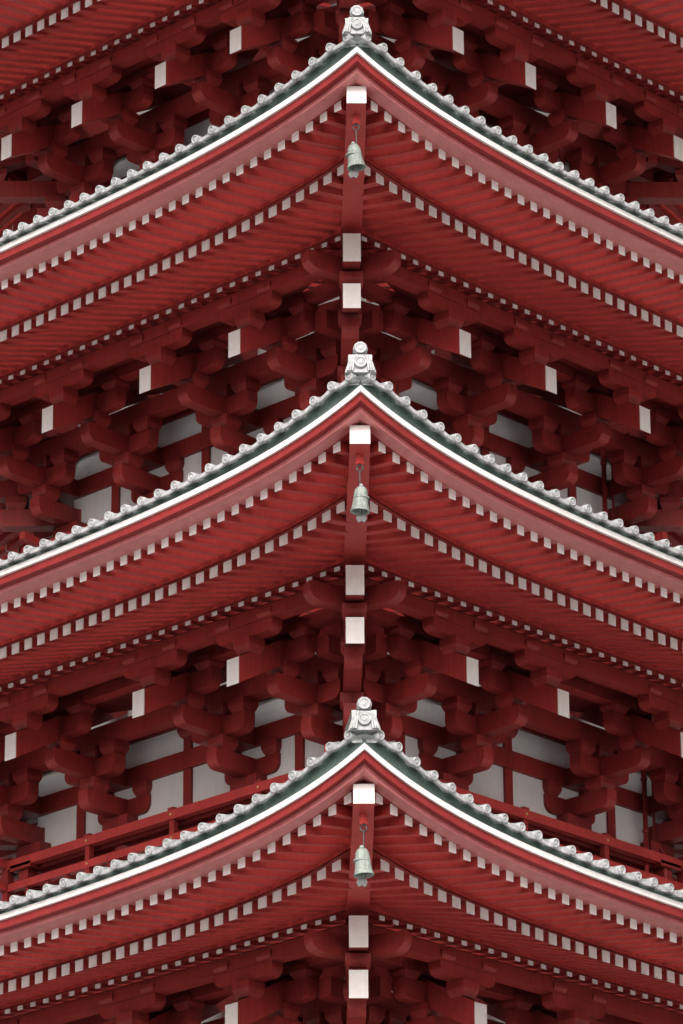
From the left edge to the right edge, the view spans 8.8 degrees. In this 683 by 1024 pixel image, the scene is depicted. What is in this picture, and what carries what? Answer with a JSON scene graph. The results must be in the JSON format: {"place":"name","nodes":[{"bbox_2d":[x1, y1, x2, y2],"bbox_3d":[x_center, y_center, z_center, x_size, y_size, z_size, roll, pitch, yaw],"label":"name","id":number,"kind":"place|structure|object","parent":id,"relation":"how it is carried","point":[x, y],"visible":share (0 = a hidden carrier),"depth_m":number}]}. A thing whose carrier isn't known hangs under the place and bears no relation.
{"place":"outdoors","nodes":[
{"label":"outdoors","id":0,"kind":"place"},
{"bbox_2d":[0,203,40,895],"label":"balcony railing","id":1,"kind":"object","parent":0,"point":[10,214],"visible":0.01,"depth_m":62.78},
{"bbox_2d":[0,131,118,890],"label":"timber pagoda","id":2,"kind":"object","parent":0,"point":[32,199],"visible":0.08,"depth_m":59.30},
{"bbox_2d":[0,67,363,946],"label":"fascia board","id":3,"kind":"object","parent":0,"point":[218,169],"depth_m":50.68},
{"bbox_2d":[0,0,363,1010],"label":"pagoda eave boarding","id":4,"kind":"object","parent":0,"point":[314,460],"visible":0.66,"depth_m":53.19},
{"bbox_2d":[0,54,364,932],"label":"roof edge","id":5,"kind":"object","parent":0,"point":[328,424],"depth_m":50.17},
{"bbox_2d":[0,0,373,1019],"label":"pagoda rafters","id":6,"kind":"object","parent":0,"point":[334,208],"visible":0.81,"depth_m":52.78},
{"bbox_2d":[0,0,374,1023],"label":"rafter end caps","id":7,"kind":"object","parent":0,"point":[354,634],"visible":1,"depth_m":51.46},
{"bbox_2d":[0,18,376,913],"bbox_3d":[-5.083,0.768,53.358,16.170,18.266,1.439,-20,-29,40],"label":"roof tiles","id":8,"kind":"object","parent":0,"point":[344,752],"visible":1,"depth_m":49.17},
{"bbox_2d":[0,5,380,909],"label":"pagoda eave tiles","id":9,"kind":"object","parent":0,"point":[364,719],"visible":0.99,"depth_m":49.61},
{"bbox_2d":[0,0,411,1023],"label":"support brackets","id":10,"kind":"object","parent":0,"point":[52,722],"visible":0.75,"depth_m":56.08},
{"bbox_2d":[37,36,652,1022],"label":"pagoda plaster walls","id":11,"kind":"structure","parent":0,"point":[167,794],"depth_m":57.01},
{"bbox_2d":[348,123,367,886],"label":"pagoda bell hangers","id":12,"kind":"object","parent":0,"point":[359,518],"visible":1,"depth_m":48.74},
{"bbox_2d":[345,142,373,877],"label":"pagoda wind bells","id":13,"kind":"object","parent":12,"relation":"hanging from","point":[361,860],"visible":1,"depth_m":48.74},
{"bbox_2d":[314,0,682,1023],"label":"support brackets","id":14,"kind":"object","parent":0,"point":[480,390],"visible":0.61,"depth_m":56.37},
{"bbox_2d":[324,0,682,1013],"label":"pagoda rafters","id":15,"kind":"object","parent":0,"point":[398,222],"visible":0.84,"depth_m":52.87},
{"bbox_2d":[356,67,682,937],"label":"fascia board","id":16,"kind":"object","parent":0,"point":[514,183],"depth_m":50.66},
{"bbox_2d":[356,0,682,1004],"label":"pagoda eave boarding","id":17,"kind":"object","parent":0,"point":[388,450],"visible":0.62,"depth_m":53.14},
{"bbox_2d":[357,0,682,1023],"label":"rafter end caps","id":18,"kind":"object","parent":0,"point":[551,386],"visible":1,"depth_m":51.48},
{"bbox_2d":[357,54,682,921],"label":"roof edge","id":19,"kind":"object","parent":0,"point":[407,436],"depth_m":50.18},
{"bbox_2d":[361,34,682,897],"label":"pagoda eave tiles","id":20,"kind":"object","parent":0,"point":[535,486],"visible":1,"depth_m":49.93},
{"bbox_2d":[566,135,682,882],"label":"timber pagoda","id":21,"kind":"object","parent":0,"point":[614,487],"visible":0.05,"depth_m":59.24},
{"bbox_2d":[652,204,682,881],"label":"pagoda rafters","id":22,"kind":"object","parent":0,"point":[675,539],"visible":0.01,"depth_m":63.28},
{"bbox_3d":[0.148,19.401,51.656,16.000,5.190,16.000,-20,-29,40],"label":"pagoda","id":23,"kind":"object","parent":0,"visible":0},
{"bbox_2d":[357,36,682,902],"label":"roof tiles","id":24,"kind":"object","parent":23,"relation":"on","point":[367,380],"visible":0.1,"depth_m":50.61},
{"bbox_2d":[560,148,666,877],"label":"pagoda drain pipes","id":25,"kind":"object","parent":24,"relation":"attached to","point":[643,778],"visible":0.25,"depth_m":57.65}
]}

